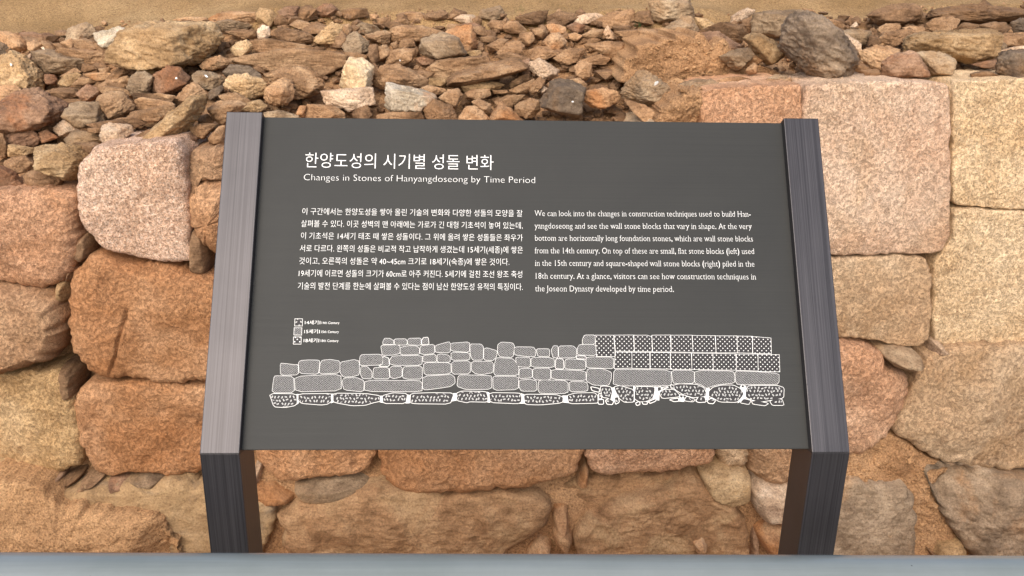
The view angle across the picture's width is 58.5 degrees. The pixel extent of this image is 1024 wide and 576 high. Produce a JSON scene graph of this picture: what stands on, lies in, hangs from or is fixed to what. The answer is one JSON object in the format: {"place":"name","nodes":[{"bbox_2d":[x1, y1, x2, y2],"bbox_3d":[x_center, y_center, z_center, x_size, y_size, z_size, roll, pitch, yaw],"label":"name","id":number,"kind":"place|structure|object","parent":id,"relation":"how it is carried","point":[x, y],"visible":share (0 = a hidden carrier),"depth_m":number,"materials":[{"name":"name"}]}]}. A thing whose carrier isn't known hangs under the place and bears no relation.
{"place":"outdoors","nodes":[
{"label":"outdoors","id":0,"kind":"place"},
{"bbox_2d":[0,0,1023,554],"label":"sand bank","id":1,"kind":"structure","parent":0,"point":[40,16],"depth_m":3.25,"materials":[{"name":"sand"}]},
{"bbox_2d":[30,49,84,74],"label":"rubble stone","id":2,"kind":"object","parent":1,"relation":"on","point":[51,61],"visible":0.84,"depth_m":2.96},
{"bbox_2d":[53,120,78,136],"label":"rubble stone","id":3,"kind":"object","parent":1,"relation":"on","point":[63,128],"visible":0.79,"depth_m":2.71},
{"bbox_2d":[65,22,96,39],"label":"rubble stone","id":4,"kind":"object","parent":1,"relation":"on","point":[86,29],"visible":0.66,"depth_m":3.09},
{"bbox_2d":[61,101,105,128],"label":"rubble stone","id":5,"kind":"object","parent":1,"relation":"on","point":[79,114],"visible":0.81,"depth_m":2.64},
{"bbox_2d":[76,84,100,101],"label":"rubble stone","id":6,"kind":"object","parent":1,"relation":"on","point":[88,93],"visible":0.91,"depth_m":2.79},
{"bbox_2d":[93,26,124,48],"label":"rubble stone","id":7,"kind":"object","parent":1,"relation":"on","point":[104,39],"visible":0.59,"depth_m":3.00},
{"bbox_2d":[133,93,175,101],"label":"rubble stone","id":8,"kind":"object","parent":1,"relation":"on","point":[147,95],"visible":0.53,"depth_m":2.75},
{"bbox_2d":[126,71,152,95],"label":"rubble stone","id":9,"kind":"object","parent":8,"relation":"on","point":[140,82],"visible":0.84,"depth_m":2.75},
{"bbox_2d":[103,20,224,71],"bbox_3d":[-1.098,-0.764,2.897,0.366,0.162,0.262,0,20,-2],"label":"boulder","id":10,"kind":"object","parent":1,"relation":"on","point":[148,45],"visible":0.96,"depth_m":2.80,"materials":[{"name":"stone"}]},
{"bbox_2d":[150,65,190,94],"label":"rubble stone","id":11,"kind":"object","parent":1,"relation":"on","point":[170,80],"visible":0.91,"depth_m":2.77,"materials":[{"name":"brown"}]},
{"bbox_2d":[215,19,252,33],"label":"rubble stone","id":12,"kind":"object","parent":1,"relation":"on","point":[227,25],"visible":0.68,"depth_m":3.06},
{"bbox_2d":[208,11,255,23],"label":"rubble stone","id":13,"kind":"object","parent":12,"relation":"on","point":[243,16],"visible":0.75,"depth_m":3.10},
{"bbox_2d":[255,7,276,26],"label":"rubble stone","id":14,"kind":"object","parent":1,"relation":"on","point":[266,16],"visible":0.95,"depth_m":3.08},
{"bbox_2d":[270,28,311,43],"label":"rubble stone","id":15,"kind":"object","parent":1,"relation":"on","point":[294,36],"visible":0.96,"depth_m":3.01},
{"bbox_2d":[316,3,339,17],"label":"rubble stone","id":16,"kind":"object","parent":1,"relation":"on","point":[329,10],"visible":0.95,"depth_m":3.12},
{"bbox_2d":[339,56,374,88],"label":"rubble stone","id":17,"kind":"object","parent":1,"relation":"on","point":[357,72],"visible":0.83,"depth_m":2.79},
{"bbox_2d":[364,30,390,45],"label":"rubble stone","id":18,"kind":"object","parent":1,"relation":"on","point":[382,37],"visible":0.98,"depth_m":3.03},
{"bbox_2d":[385,47,417,65],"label":"rubble stone","id":19,"kind":"object","parent":1,"relation":"on","point":[404,56],"visible":0.94,"depth_m":2.96,"materials":[{"name":"brown"}]},
{"bbox_2d":[389,25,443,42],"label":"rubble stone","id":20,"kind":"object","parent":1,"relation":"on","point":[399,33],"visible":0.76,"depth_m":3.04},
{"bbox_2d":[445,24,478,50],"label":"rubble stone","id":21,"kind":"object","parent":1,"relation":"on","point":[466,34],"visible":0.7,"depth_m":3.02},
{"bbox_2d":[479,5,504,19],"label":"rubble stone","id":22,"kind":"object","parent":1,"relation":"on","point":[493,13],"visible":0.94,"depth_m":3.15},
{"bbox_2d":[0,0,1023,180],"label":"rubble chips","id":23,"kind":"object","parent":1,"relation":"on","point":[316,28],"visible":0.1,"depth_m":2.99,"materials":[{"name":"stone"}]},
{"bbox_2d":[0,31,27,51],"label":"rubble stone","id":24,"kind":"object","parent":23,"relation":"on","point":[14,41],"visible":0.88,"depth_m":3.07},
{"bbox_2d":[7,144,33,156],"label":"rubble stone","id":25,"kind":"object","parent":23,"relation":"on","point":[15,150],"visible":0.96,"depth_m":2.65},
{"bbox_2d":[0,50,44,90],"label":"rubble stone","id":26,"kind":"object","parent":23,"relation":"on","point":[20,70],"visible":0.83,"depth_m":2.88,"materials":[{"name":"beige"}]},
{"bbox_2d":[6,130,39,146],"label":"rubble stone","id":27,"kind":"object","parent":23,"relation":"on","point":[30,138],"visible":0.71,"depth_m":2.68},
{"bbox_2d":[0,87,68,134],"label":"rubble stone","id":28,"kind":"object","parent":23,"relation":"on","point":[32,108],"visible":0.88,"depth_m":2.67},
{"bbox_2d":[46,87,77,99],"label":"rubble stone","id":29,"kind":"object","parent":23,"relation":"on","point":[62,93],"visible":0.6,"depth_m":2.85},
{"bbox_2d":[55,48,108,65],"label":"rubble stone","id":30,"kind":"object","parent":23,"relation":"on","point":[91,57],"visible":0.63,"depth_m":2.98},
{"bbox_2d":[72,38,99,49],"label":"rubble stone","id":31,"kind":"object","parent":30,"relation":"on","point":[85,43],"visible":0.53,"depth_m":3.02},
{"bbox_2d":[64,130,101,144],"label":"rubble stone","id":32,"kind":"object","parent":23,"relation":"on","point":[79,136],"visible":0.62,"depth_m":2.61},
{"bbox_2d":[95,90,134,118],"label":"rubble stone","id":33,"kind":"object","parent":23,"relation":"on","point":[117,104],"visible":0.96,"depth_m":2.66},
{"bbox_2d":[133,97,172,109],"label":"rubble stone","id":34,"kind":"object","parent":23,"relation":"on","point":[141,103],"visible":0.74,"depth_m":2.70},
{"bbox_2d":[175,82,207,102],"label":"rubble stone","id":35,"kind":"object","parent":23,"relation":"on","point":[191,89],"visible":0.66,"depth_m":2.73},
{"bbox_2d":[191,70,224,91],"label":"rubble stone","id":36,"kind":"object","parent":23,"relation":"on","point":[207,81],"visible":0.81,"depth_m":2.77,"materials":[{"name":"brown"}]},
{"bbox_2d":[199,55,231,71],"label":"rubble stone","id":37,"kind":"object","parent":23,"relation":"on","point":[214,63],"visible":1,"depth_m":2.89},
{"bbox_2d":[230,39,252,56],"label":"rubble stone","id":38,"kind":"object","parent":23,"relation":"on","point":[241,48],"visible":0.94,"depth_m":2.95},
{"bbox_2d":[225,29,257,38],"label":"rubble stone","id":39,"kind":"object","parent":23,"relation":"on","point":[243,34],"visible":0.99,"depth_m":3.03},
{"bbox_2d":[222,64,261,77],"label":"rubble stone","id":40,"kind":"object","parent":23,"relation":"on","point":[230,69],"visible":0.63,"depth_m":2.85,"materials":[{"name":"stone"}]},
{"bbox_2d":[223,73,266,99],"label":"rubble stone","id":41,"kind":"object","parent":23,"relation":"on","point":[248,86],"visible":0.95,"depth_m":2.75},
{"bbox_2d":[263,77,295,106],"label":"rubble stone","id":42,"kind":"object","parent":23,"relation":"on","point":[279,92],"visible":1,"depth_m":2.72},
{"bbox_2d":[228,48,347,77],"bbox_3d":[-0.726,-0.737,2.986,0.398,0.104,0.162,0,20,-2],"label":"rubble stone","id":43,"kind":"object","parent":23,"relation":"on","point":[322,63],"visible":0.91,"depth_m":2.92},
{"bbox_2d":[250,38,313,52],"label":"rubble stone","id":44,"kind":"object","parent":43,"relation":"on","point":[264,44],"visible":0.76,"depth_m":2.96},
{"bbox_2d":[263,66,324,99],"bbox_3d":[-0.670,-0.630,2.814,0.188,0.104,0.117,0,20,-2],"label":"rubble stone","id":45,"kind":"object","parent":23,"relation":"on","point":[308,82],"visible":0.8,"depth_m":2.79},
{"bbox_2d":[304,104,345,117],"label":"rubble stone","id":46,"kind":"object","parent":23,"relation":"on","point":[321,111],"visible":0.8,"depth_m":2.73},
{"bbox_2d":[312,22,343,44],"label":"rubble stone","id":47,"kind":"object","parent":23,"relation":"on","point":[329,33],"visible":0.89,"depth_m":3.02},
{"bbox_2d":[320,87,375,111],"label":"rubble stone","id":48,"kind":"object","parent":23,"relation":"on","point":[349,99],"visible":0.96,"depth_m":2.75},
{"bbox_2d":[341,8,368,19],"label":"rubble stone","id":49,"kind":"object","parent":23,"relation":"on","point":[355,13],"visible":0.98,"depth_m":3.13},
{"bbox_2d":[341,31,369,53],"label":"rubble stone","id":50,"kind":"object","parent":23,"relation":"on","point":[355,42],"visible":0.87,"depth_m":2.99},
{"bbox_2d":[376,111,423,118],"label":"rubble stone","id":51,"kind":"object","parent":23,"relation":"on","point":[404,115],"visible":0.61,"depth_m":2.74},
{"bbox_2d":[384,82,437,112],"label":"rubble stone","id":52,"kind":"object","parent":51,"relation":"on","point":[399,98],"visible":0.9,"depth_m":2.74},
{"bbox_2d":[372,63,428,89],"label":"rubble stone","id":53,"kind":"object","parent":23,"relation":"on","point":[398,73],"visible":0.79,"depth_m":2.86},
{"bbox_2d":[423,99,456,119],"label":"rubble stone","id":54,"kind":"object","parent":23,"relation":"on","point":[435,109],"visible":0.78,"depth_m":2.74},
{"bbox_2d":[438,88,463,108],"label":"rubble stone","id":55,"kind":"object","parent":23,"relation":"on","point":[453,97],"visible":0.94,"depth_m":2.79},
{"bbox_2d":[425,56,490,77],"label":"rubble stone","id":56,"kind":"object","parent":23,"relation":"on","point":[446,67],"visible":0.73,"depth_m":2.92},
{"bbox_2d":[419,31,466,58],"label":"rubble stone","id":57,"kind":"object","parent":56,"relation":"on","point":[441,45],"visible":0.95,"depth_m":2.93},
{"bbox_2d":[458,106,488,119],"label":"rubble stone","id":58,"kind":"object","parent":23,"relation":"on","point":[471,113],"visible":0.8,"depth_m":2.75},
{"bbox_2d":[464,89,490,99],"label":"rubble stone","id":59,"kind":"object","parent":23,"relation":"on","point":[475,94],"visible":0.95,"depth_m":2.84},
{"bbox_2d":[461,81,503,91],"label":"rubble stone","id":60,"kind":"object","parent":23,"relation":"on","point":[492,85],"visible":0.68,"depth_m":2.87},
{"bbox_2d":[446,57,529,87],"bbox_3d":[-0.076,-0.682,2.890,0.266,0.098,0.165,0,20,-2],"label":"rubble stone","id":61,"kind":"object","parent":23,"relation":"on","point":[492,70],"visible":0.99,"depth_m":2.84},
{"bbox_2d":[488,102,522,119],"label":"rubble stone","id":62,"kind":"object","parent":23,"relation":"on","point":[502,111],"visible":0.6,"depth_m":2.74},
{"bbox_2d":[494,52,527,59],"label":"rubble stone","id":63,"kind":"object","parent":23,"relation":"on","point":[505,55],"visible":0.66,"depth_m":2.99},
{"bbox_2d":[496,40,524,54],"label":"rubble stone","id":64,"kind":"object","parent":63,"relation":"on","point":[517,46],"visible":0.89,"depth_m":3.01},
{"bbox_2d":[514,98,539,118],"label":"rubble stone","id":65,"kind":"object","parent":23,"relation":"on","point":[528,108],"visible":1,"depth_m":2.76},
{"bbox_2d":[528,58,559,79],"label":"rubble stone","id":66,"kind":"object","parent":23,"relation":"on","point":[544,69],"visible":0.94,"depth_m":2.91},
{"bbox_2d":[529,46,558,59],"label":"rubble stone","id":67,"kind":"object","parent":23,"relation":"on","point":[542,53],"visible":0.9,"depth_m":2.98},
{"bbox_2d":[541,32,566,49],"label":"rubble stone","id":68,"kind":"object","parent":23,"relation":"on","point":[557,40],"visible":0.88,"depth_m":3.01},
{"bbox_2d":[553,47,584,64],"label":"rubble stone","id":69,"kind":"object","parent":23,"relation":"on","point":[569,56],"visible":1,"depth_m":2.96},
{"bbox_2d":[574,60,592,80],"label":"rubble stone","id":70,"kind":"object","parent":23,"relation":"on","point":[583,70],"visible":0.98,"depth_m":2.88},
{"bbox_2d":[587,41,624,60],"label":"rubble stone","id":71,"kind":"object","parent":23,"relation":"on","point":[608,48],"visible":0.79,"depth_m":2.96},
{"bbox_2d":[866,3,923,27],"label":"boulder","id":72,"kind":"object","parent":23,"relation":"on","point":[901,14],"visible":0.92,"depth_m":3.06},
{"bbox_2d":[879,29,915,47],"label":"rubble stone","id":73,"kind":"object","parent":23,"relation":"on","point":[893,39],"visible":0.81,"depth_m":2.89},
{"bbox_2d":[925,16,960,31],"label":"rubble stone","id":74,"kind":"object","parent":23,"relation":"on","point":[943,23],"visible":0.82,"depth_m":3.01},
{"bbox_2d":[1003,32,1023,46],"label":"rubble stone","id":75,"kind":"object","parent":23,"relation":"on","point":[1013,39],"visible":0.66,"depth_m":2.85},
{"bbox_2d":[502,21,526,33],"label":"rubble stone","id":76,"kind":"object","parent":1,"relation":"on","point":[514,27],"visible":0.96,"depth_m":3.10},
{"bbox_2d":[15,0,1023,120],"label":"gravel","id":77,"kind":"structure","parent":1,"relation":"on","point":[103,22],"depth_m":3.09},
{"bbox_2d":[515,10,548,25],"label":"rubble stone","id":78,"kind":"object","parent":1,"relation":"on","point":[539,17],"visible":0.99,"depth_m":3.12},
{"bbox_2d":[546,11,577,25],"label":"rubble stone","id":79,"kind":"object","parent":1,"relation":"on","point":[562,18],"visible":0.94,"depth_m":3.13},
{"bbox_2d":[539,78,585,119],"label":"rubble stone","id":80,"kind":"object","parent":1,"relation":"on","point":[563,97],"visible":1,"depth_m":2.65,"materials":[{"name":"stone"}]},
{"bbox_2d":[275,39,955,554],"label":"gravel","id":81,"kind":"structure","parent":1,"relation":"on","point":[855,473],"depth_m":2.82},
{"bbox_2d":[597,8,635,28],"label":"rubble stone","id":82,"kind":"object","parent":1,"relation":"on","point":[620,18],"visible":0.91,"depth_m":3.12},
{"bbox_2d":[648,0,695,22],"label":"rubble stone","id":83,"kind":"object","parent":1,"relation":"on","point":[663,11],"visible":0.91,"depth_m":3.10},
{"bbox_2d":[664,16,698,30],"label":"rubble stone","id":84,"kind":"object","parent":1,"relation":"on","point":[687,22],"visible":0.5,"depth_m":3.01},
{"bbox_2d":[611,27,782,82],"bbox_3d":[0.579,-0.721,2.874,0.528,0.180,0.328,0,20,-2],"label":"earth mound","id":85,"kind":"object","parent":1,"relation":"on","point":[697,56],"visible":0.65,"depth_m":2.73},
{"bbox_2d":[702,31,741,49],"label":"rubble stone","id":86,"kind":"object","parent":85,"relation":"on","point":[709,35],"visible":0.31,"depth_m":2.82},
{"bbox_2d":[697,22,747,43],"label":"rubble stone","id":87,"kind":"object","parent":85,"relation":"on","point":[737,33],"visible":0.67,"depth_m":2.93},
{"bbox_2d":[719,47,754,71],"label":"rubble stone","id":88,"kind":"object","parent":85,"relation":"on","point":[737,59],"visible":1,"depth_m":2.68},
{"bbox_2d":[743,32,784,65],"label":"boulder","id":89,"kind":"object","parent":85,"relation":"on","point":[765,49],"visible":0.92,"depth_m":2.70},
{"bbox_2d":[750,9,804,38],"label":"rubble stone","id":90,"kind":"object","parent":1,"relation":"on","point":[767,23],"visible":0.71,"depth_m":2.98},
{"bbox_2d":[843,29,871,45],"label":"rubble stone","id":91,"kind":"object","parent":1,"relation":"on","point":[861,36],"visible":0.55,"depth_m":2.93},
{"bbox_2d":[926,4,1023,24],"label":"rubble stone","id":92,"kind":"object","parent":1,"relation":"on","point":[977,13],"visible":0.87,"depth_m":3.04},
{"bbox_2d":[979,21,1011,33],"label":"rubble stone","id":93,"kind":"object","parent":1,"relation":"on","point":[1003,27],"visible":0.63,"depth_m":2.94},
{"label":"ground","id":94,"kind":"structure","parent":0,"visible":0},
{"bbox_2d":[0,458,182,552],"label":"rock","id":95,"kind":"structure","parent":94,"relation":"on","point":[39,512],"depth_m":2.68,"materials":[{"name":"stone"}]},
{"bbox_2d":[0,69,1023,554],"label":"stone wall","id":96,"kind":"structure","parent":94,"relation":"on","point":[106,263],"depth_m":2.68,"materials":[{"name":"beige stone"}]},
{"bbox_2d":[0,165,23,186],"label":"rubble stone","id":97,"kind":"object","parent":96,"relation":"on","point":[8,176],"visible":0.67,"depth_m":2.52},
{"bbox_2d":[3,156,32,173],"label":"rubble stone","id":98,"kind":"object","parent":96,"relation":"on","point":[20,164],"visible":0.88,"depth_m":2.58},
{"bbox_2d":[23,170,63,186],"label":"rubble stone","id":99,"kind":"object","parent":96,"relation":"on","point":[31,178],"visible":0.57,"depth_m":2.50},
{"bbox_2d":[32,142,88,180],"bbox_3d":[-1.231,-0.342,2.500,0.152,0.111,0.144,0,20,-2],"label":"rubble stone","id":100,"kind":"object","parent":96,"relation":"on","point":[61,160],"visible":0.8,"depth_m":2.46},
{"bbox_2d":[99,122,133,142],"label":"rubble stone","id":101,"kind":"object","parent":96,"relation":"on","point":[109,130],"visible":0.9,"depth_m":2.53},
{"bbox_2d":[127,103,175,122],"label":"rubble stone","id":102,"kind":"object","parent":96,"relation":"on","point":[151,115],"visible":0.82,"depth_m":2.63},
{"bbox_2d":[142,94,207,138],"bbox_3d":[-0.933,-0.474,2.538,0.183,0.130,0.146,0,20,-2],"label":"rubble stone","id":103,"kind":"object","parent":96,"relation":"on","point":[184,115],"visible":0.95,"depth_m":2.49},
{"bbox_2d":[190,123,216,138],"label":"rubble stone","id":104,"kind":"object","parent":96,"relation":"on","point":[201,131],"visible":1,"depth_m":2.53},
{"bbox_2d":[208,125,225,144],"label":"rubble stone","id":105,"kind":"object","parent":96,"relation":"on","point":[216,136],"visible":0.94,"depth_m":2.51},
{"bbox_2d":[207,100,246,124],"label":"rubble stone","id":106,"kind":"object","parent":96,"relation":"on","point":[217,111],"visible":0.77,"depth_m":2.59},
{"bbox_2d":[584,87,620,108],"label":"rubble stone","id":107,"kind":"object","parent":96,"relation":"on","point":[602,98],"visible":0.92,"depth_m":2.70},
{"bbox_2d":[624,98,654,121],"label":"rubble stone","id":108,"kind":"object","parent":96,"relation":"on","point":[643,112],"visible":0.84,"depth_m":2.56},
{"bbox_2d":[649,80,702,121],"bbox_3d":[0.464,-0.511,2.576,0.155,0.126,0.242,0,20,-2],"label":"earth mound","id":109,"kind":"object","parent":96,"relation":"on","point":[664,108],"visible":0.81,"depth_m":2.48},
{"bbox_2d":[620,70,670,106],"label":"rubble stone","id":110,"kind":"object","parent":109,"relation":"on","point":[647,88],"visible":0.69,"depth_m":2.59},
{"bbox_2d":[777,10,859,78],"bbox_3d":[0.874,-0.681,2.588,0.230,0.203,0.228,0,20,-2],"label":"boulder","id":111,"kind":"object","parent":96,"relation":"on","point":[811,43],"visible":0.91,"depth_m":2.52,"materials":[{"name":"stone"}]},
{"bbox_2d":[859,44,900,68],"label":"rubble stone","id":112,"kind":"object","parent":96,"relation":"on","point":[874,56],"visible":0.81,"depth_m":2.68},
{"bbox_2d":[880,50,930,77],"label":"rubble stone","id":113,"kind":"object","parent":96,"relation":"on","point":[908,64],"visible":0.94,"depth_m":2.54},
{"bbox_2d":[917,50,956,75],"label":"rubble stone","id":114,"kind":"object","parent":96,"relation":"on","point":[938,63],"visible":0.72,"depth_m":2.56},
{"bbox_2d":[901,28,1003,64],"bbox_3d":[1.310,-0.726,2.737,0.298,0.106,0.170,0,20,-2],"label":"rubble stone","id":115,"kind":"object","parent":96,"relation":"on","point":[967,46],"visible":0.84,"depth_m":2.67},
{"bbox_2d":[995,48,1023,77],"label":"boulder","id":116,"kind":"object","parent":96,"relation":"on","point":[1010,62],"visible":0.77,"depth_m":2.51,"materials":[{"name":"stone"}]},
{"bbox_2d":[0,552,1023,575],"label":"guard rail","id":117,"kind":"object","parent":94,"relation":"on","point":[199,564],"visible":1,"depth_m":1.03,"materials":[{"name":"metal"}]},
{"bbox_2d":[200,112,849,554],"bbox_3d":[0.015,0.380,1.479,0.980,1.270,0.384,0,20,-2],"label":"information sign","id":118,"kind":"object","parent":94,"relation":"on","point":[460,284],"visible":1,"depth_m":1.33,"materials":[{"name":"grey metal"}]},
{"bbox_2d":[846,428,954,554],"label":"soil","id":119,"kind":"structure","parent":94,"relation":"on","point":[929,531],"depth_m":2.84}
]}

